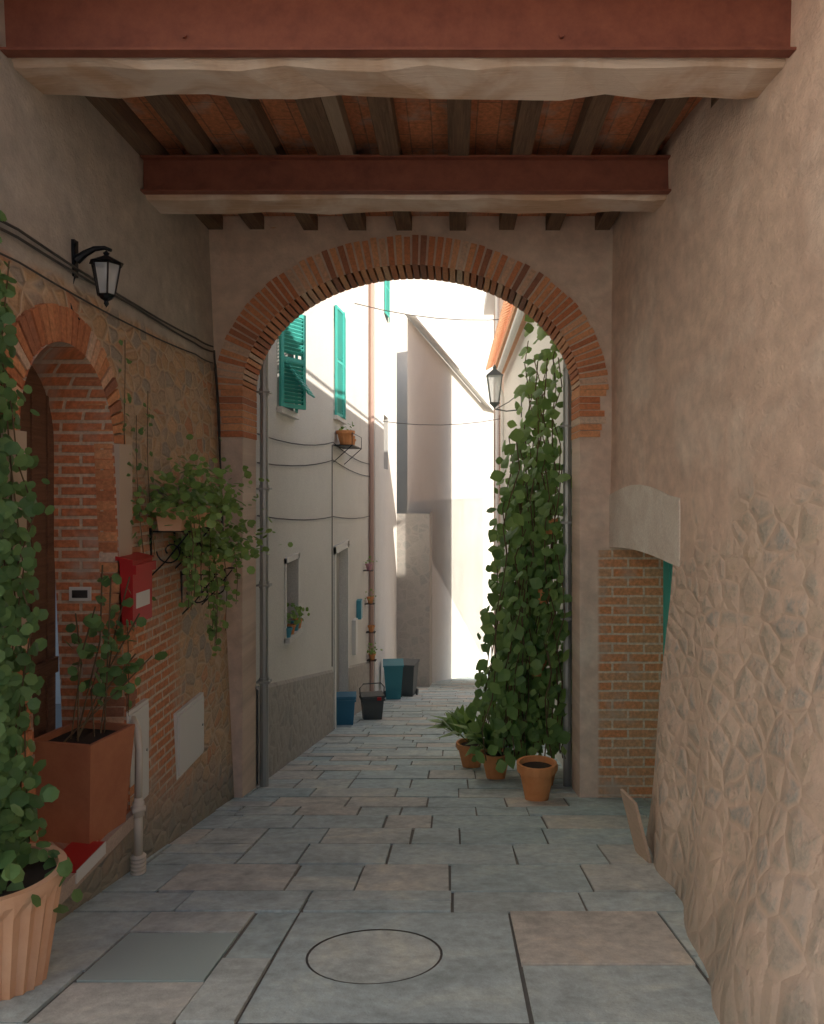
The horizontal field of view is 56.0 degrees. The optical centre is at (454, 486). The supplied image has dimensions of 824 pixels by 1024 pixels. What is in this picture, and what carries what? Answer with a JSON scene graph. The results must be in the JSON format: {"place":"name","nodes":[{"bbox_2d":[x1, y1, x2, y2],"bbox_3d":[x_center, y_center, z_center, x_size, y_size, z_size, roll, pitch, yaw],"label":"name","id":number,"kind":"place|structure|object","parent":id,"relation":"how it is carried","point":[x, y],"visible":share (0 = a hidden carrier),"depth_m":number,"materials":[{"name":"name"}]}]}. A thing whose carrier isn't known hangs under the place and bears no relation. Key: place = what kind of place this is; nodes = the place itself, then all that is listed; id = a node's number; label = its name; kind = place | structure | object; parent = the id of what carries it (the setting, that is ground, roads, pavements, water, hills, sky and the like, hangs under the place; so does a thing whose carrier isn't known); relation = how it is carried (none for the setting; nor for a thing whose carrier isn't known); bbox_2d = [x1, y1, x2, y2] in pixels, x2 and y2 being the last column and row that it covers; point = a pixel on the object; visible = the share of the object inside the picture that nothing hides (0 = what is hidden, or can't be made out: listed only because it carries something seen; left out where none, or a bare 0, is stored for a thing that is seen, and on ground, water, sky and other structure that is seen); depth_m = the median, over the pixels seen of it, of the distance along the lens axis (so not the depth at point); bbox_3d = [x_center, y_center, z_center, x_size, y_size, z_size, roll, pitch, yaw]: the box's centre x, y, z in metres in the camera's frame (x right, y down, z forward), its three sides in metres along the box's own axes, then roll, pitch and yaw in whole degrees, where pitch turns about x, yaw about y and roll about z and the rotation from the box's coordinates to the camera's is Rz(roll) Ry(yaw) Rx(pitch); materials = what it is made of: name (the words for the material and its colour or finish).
{"place":"outdoors","nodes":[
{"label":"outdoors","id":0,"kind":"place"},
{"bbox_2d":[0,673,719,1023],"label":"paving slabs","id":1,"kind":"structure","parent":0,"point":[614,953],"depth_m":4.36,"materials":[{"name":"grey stone"}]},
{"bbox_2d":[0,505,234,1000],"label":"planters","id":2,"kind":"object","parent":1,"relation":"on","point":[87,774],"visible":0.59,"depth_m":4.52,"materials":[{"name":"ceramic"}]},
{"bbox_2d":[0,261,237,842],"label":"plant stems","id":3,"kind":"object","parent":2,"relation":"on","point":[106,700],"visible":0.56,"depth_m":4.72,"materials":[{"name":"brown"}]},
{"bbox_2d":[133,434,292,656],"bbox_3d":[-1.850,0.465,6.198,0.806,1.763,1.861,0,0,0],"label":"planter foliage","id":4,"kind":"object","parent":2,"relation":"in","point":[212,498],"visible":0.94,"depth_m":5.92,"materials":[{"name":"green plant"}]},
{"bbox_2d":[130,716,145,875],"bbox_3d":[-2.075,2.006,5.026,0.096,0.999,0.191,0,0,-40],"label":"gas riser","id":5,"kind":"object","parent":1,"relation":"on","point":[138,858],"visible":0.99,"depth_m":4.97,"materials":[{"name":"beige metal"}]},
{"bbox_2d":[336,658,419,724],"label":"trash bins","id":6,"kind":"object","parent":1,"relation":"on","point":[400,675],"visible":0.95,"depth_m":19.98,"materials":[{"name":"blue plastic"}]},
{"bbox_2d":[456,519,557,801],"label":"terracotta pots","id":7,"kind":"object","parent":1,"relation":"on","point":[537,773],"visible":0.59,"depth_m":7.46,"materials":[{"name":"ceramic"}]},
{"bbox_2d":[425,697,508,755],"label":"broad leaf plants","id":8,"kind":"object","parent":7,"relation":"in","point":[457,721],"visible":0.62,"depth_m":9.19,"materials":[{"name":"green plant"}]},
{"bbox_2d":[620,788,651,862],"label":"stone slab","id":9,"kind":"structure","parent":1,"relation":"on","point":[636,827],"depth_m":5.32,"materials":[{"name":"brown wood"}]},
{"bbox_2d":[27,671,707,1023],"bbox_3d":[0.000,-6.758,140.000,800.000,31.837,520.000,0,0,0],"label":"joint","id":10,"kind":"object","parent":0,"point":[59,725],"depth_m":3.90,"materials":[{"name":"grey"}]},
{"bbox_2d":[0,0,233,922],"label":"wall","id":11,"kind":"structure","parent":10,"relation":"on","point":[71,166],"depth_m":5.59,"materials":[{"name":"beige paint"}]},
{"bbox_2d":[1,429,131,703],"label":"door jamb mortar","id":12,"kind":"object","parent":11,"relation":"attached to","point":[123,457],"depth_m":5.04,"materials":[{"name":"beige concrete"}]},
{"bbox_2d":[14,342,130,849],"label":"brick door surround","id":13,"kind":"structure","parent":11,"relation":"attached to","point":[75,419],"depth_m":5.02,"materials":[{"name":"brick"}]},
{"bbox_2d":[20,365,58,737],"bbox_3d":[-2.566,0.625,4.470,0.080,2.950,1.140,0,0,0],"label":"door","id":14,"kind":"structure","parent":13,"relation":"attached to","point":[40,435],"depth_m":4.89,"materials":[{"name":"brown wood"}]},
{"bbox_2d":[0,303,136,842],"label":"door arch bricks","id":15,"kind":"object","parent":13,"relation":"attached to","point":[38,326],"depth_m":4.98,"materials":[{"name":"orange brick"}]},
{"bbox_2d":[69,587,91,600],"bbox_3d":[-2.432,0.695,5.013,0.140,0.090,0.017,0,0,0],"label":"doorbell","id":16,"kind":"object","parent":13,"relation":"attached to","point":[80,593],"visible":1,"depth_m":5.01,"materials":[{"name":"white plastic"}]},
{"bbox_2d":[0,210,167,913],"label":"creeper leaves","id":17,"kind":"object","parent":11,"relation":"attached to","point":[18,853],"visible":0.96,"depth_m":3.60,"materials":[{"name":"green plant"}]},
{"bbox_2d":[70,239,122,319],"bbox_3d":[-2.146,-1.238,4.640,0.315,0.484,0.182,0,0,0],"label":"wall lantern","id":18,"kind":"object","parent":11,"relation":"attached to","point":[106,262],"depth_m":4.62,"materials":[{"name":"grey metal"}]},
{"bbox_2d":[59,803,144,903],"bbox_3d":[-2.309,2.146,4.470,0.490,0.089,1.340,0,0,0],"label":"door sill","id":19,"kind":"structure","parent":11,"relation":"attached to","point":[113,838],"depth_m":4.62,"materials":[{"name":"grey stone"}]},
{"bbox_2d":[63,841,105,883],"bbox_3d":[-2.155,2.124,4.375,0.198,0.072,0.350,0,0,0],"label":"doormat","id":20,"kind":"object","parent":19,"relation":"on","point":[85,858],"depth_m":4.40,"materials":[{"name":"red fabric"}]},
{"bbox_2d":[115,552,155,624],"bbox_3d":[-2.136,0.675,5.180,0.135,0.450,0.340,0,0,0],"label":"letterbox","id":21,"kind":"object","parent":11,"relation":"attached to","point":[137,568],"visible":0.9,"depth_m":5.08,"materials":[{"name":"red metal"}]},
{"bbox_2d":[126,692,203,807],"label":"meter hatches","id":22,"kind":"object","parent":11,"relation":"attached to","point":[189,730],"visible":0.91,"depth_m":6.00,"materials":[{"name":"white plastic"}]},
{"bbox_2d":[11,58,785,214],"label":"wood beams","id":23,"kind":"structure","parent":11,"relation":"attached to","point":[553,79],"depth_m":4.22,"materials":[{"name":"beige wood"}]},
{"bbox_2d":[0,0,796,194],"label":"steel channels","id":24,"kind":"object","parent":23,"relation":"attached to","point":[397,28],"visible":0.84,"depth_m":4.00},
{"bbox_2d":[85,94,718,230],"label":"ceiling joists","id":25,"kind":"object","parent":23,"relation":"on","point":[327,123],"visible":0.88,"depth_m":5.38,"materials":[{"name":"brown wood"}]},
{"bbox_2d":[122,94,702,215],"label":"ceiling tiles","id":26,"kind":"object","parent":25,"relation":"on","point":[422,127],"visible":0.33,"depth_m":5.57,"materials":[{"name":"orange tile"}]},
{"bbox_2d":[77,933,237,982],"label":"slab","id":27,"kind":"structure","parent":10,"relation":"on","point":[163,957],"depth_m":3.64,"materials":[{"name":"grey stone"}]},
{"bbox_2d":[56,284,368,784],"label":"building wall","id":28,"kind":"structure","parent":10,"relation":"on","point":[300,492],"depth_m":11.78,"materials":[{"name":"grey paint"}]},
{"bbox_2d":[0,221,500,666],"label":"cables","id":29,"kind":"object","parent":28,"relation":"attached to","point":[142,310],"visible":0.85,"depth_m":6.37,"materials":[{"name":"grey plastic"}]},
{"bbox_2d":[276,406,348,728],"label":"house frames","id":30,"kind":"structure","parent":28,"relation":"attached to","point":[291,578],"depth_m":13.26,"materials":[{"name":"grey stone"}]},
{"bbox_2d":[279,305,345,419],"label":"shutters","id":31,"kind":"object","parent":28,"relation":"attached to","point":[292,338],"visible":0.51,"depth_m":9.35,"materials":[{"name":"teal paint"}]},
{"bbox_2d":[256,662,369,784],"bbox_3d":[-2.065,3.854,13.520,0.030,3.548,10.960,0,0,0],"label":"wall base","id":32,"kind":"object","parent":28,"relation":"attached to","point":[301,714],"depth_m":10.32,"materials":[{"name":"grey concrete"}]},
{"bbox_2d":[286,430,376,660],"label":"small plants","id":33,"kind":"object","parent":28,"relation":"attached to","point":[347,439],"depth_m":15.60,"materials":[{"name":"orange ceramic"}]},
{"bbox_2d":[287,422,382,656],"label":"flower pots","id":34,"kind":"object","parent":28,"relation":"attached to","point":[300,614],"visible":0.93,"depth_m":10.06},
{"bbox_2d":[336,553,338,721],"bbox_3d":[-2.250,2.980,14.100,0.060,3.640,1.480,0,0,0],"label":"house door","id":35,"kind":"structure","parent":28,"relation":"attached to","point":[337,622],"depth_m":14.61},
{"bbox_2d":[369,283,373,690],"bbox_3d":[-2.010,-2.576,18.600,0.111,15.848,0.111,0,0,-23],"label":"drainpipe","id":36,"kind":"object","parent":28,"relation":"attached to","point":[371,443],"visible":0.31,"depth_m":18.55,"materials":[{"name":"beige"}]},
{"bbox_2d":[256,352,571,786],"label":"downpipes","id":37,"kind":"object","parent":28,"relation":"attached to","point":[263,681],"visible":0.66,"depth_m":8.00,"materials":[{"name":"grey metal"}]},
{"bbox_2d":[374,279,493,691],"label":"houses","id":38,"kind":"structure","parent":10,"relation":"on","point":[433,497],"depth_m":30.40,"materials":[{"name":"white paint"}]},
{"bbox_2d":[385,281,389,322],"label":"shutters","id":39,"kind":"object","parent":38,"relation":"on","point":[387,297],"visible":0.67,"depth_m":21.64,"materials":[{"name":"teal paint"}]},
{"bbox_2d":[406,315,493,410],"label":"roof","id":40,"kind":"structure","parent":38,"relation":"on","point":[425,333],"depth_m":30.34,"materials":[{"name":"white paint"}]},
{"bbox_2d":[209,216,662,798],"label":"arch wall","id":41,"kind":"structure","parent":10,"relation":"on","point":[617,632],"depth_m":7.42,"materials":[{"name":"beige paint"}]},
{"bbox_2d":[215,235,608,439],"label":"brick arch","id":42,"kind":"structure","parent":41,"relation":"attached to","point":[248,388],"depth_m":7.41,"materials":[{"name":"orange brick"}]},
{"bbox_2d":[484,293,498,623],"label":"house","id":43,"kind":"structure","parent":10,"relation":"on","point":[491,304],"depth_m":24.66,"materials":[{"name":"white paint"}]},
{"bbox_2d":[494,298,512,654],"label":"building wall","id":44,"kind":"structure","parent":10,"relation":"on","point":[501,301],"depth_m":26.86,"materials":[{"name":"grey paint"}]},
{"bbox_2d":[504,321,562,765],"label":"building wall","id":45,"kind":"structure","parent":10,"relation":"on","point":[513,381],"depth_m":14.23,"materials":[{"name":"white paint"}]},
{"bbox_2d":[486,364,521,416],"bbox_3d":[0.956,-1.865,15.000,0.698,1.030,0.325,0,0,0],"label":"street lantern","id":46,"kind":"object","parent":45,"relation":"attached to","point":[494,372],"visible":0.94,"depth_m":14.94,"materials":[{"name":"black metal"}]},
{"bbox_2d":[486,301,525,373],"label":"eave tiles","id":47,"kind":"object","parent":45,"relation":"attached to","point":[496,350],"visible":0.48,"depth_m":15.73,"materials":[{"name":"ceramic"}]},
{"bbox_2d":[493,308,523,608],"bbox_3d":[1.140,1.757,14.210,0.260,9.487,12.581,0,0,0],"label":"gutter","id":48,"kind":"object","parent":45,"relation":"attached to","point":[518,318],"visible":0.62,"depth_m":16.94,"materials":[{"name":"white plastic"}]},
{"bbox_2d":[466,315,571,772],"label":"climber leaves","id":49,"kind":"object","parent":45,"relation":"attached to","point":[536,573],"visible":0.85,"depth_m":8.19,"materials":[{"name":"green plant"}]},
{"bbox_2d":[610,0,823,1023],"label":"wall","id":50,"kind":"structure","parent":10,"relation":"on","point":[717,347],"depth_m":4.28,"materials":[{"name":"beige paint"}]},
{"bbox_2d":[609,485,680,566],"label":"lintel","id":51,"kind":"structure","parent":50,"relation":"attached to","point":[645,519],"depth_m":6.32,"materials":[{"name":"beige stone"}]},
{"bbox_2d":[663,560,672,656],"bbox_3d":[2.028,1.940,6.685,0.056,3.120,1.870,0,0,0],"label":"door","id":52,"kind":"structure","parent":50,"relation":"attached to","point":[667,573],"depth_m":7.30,"materials":[{"name":"teal wood"}]}
]}

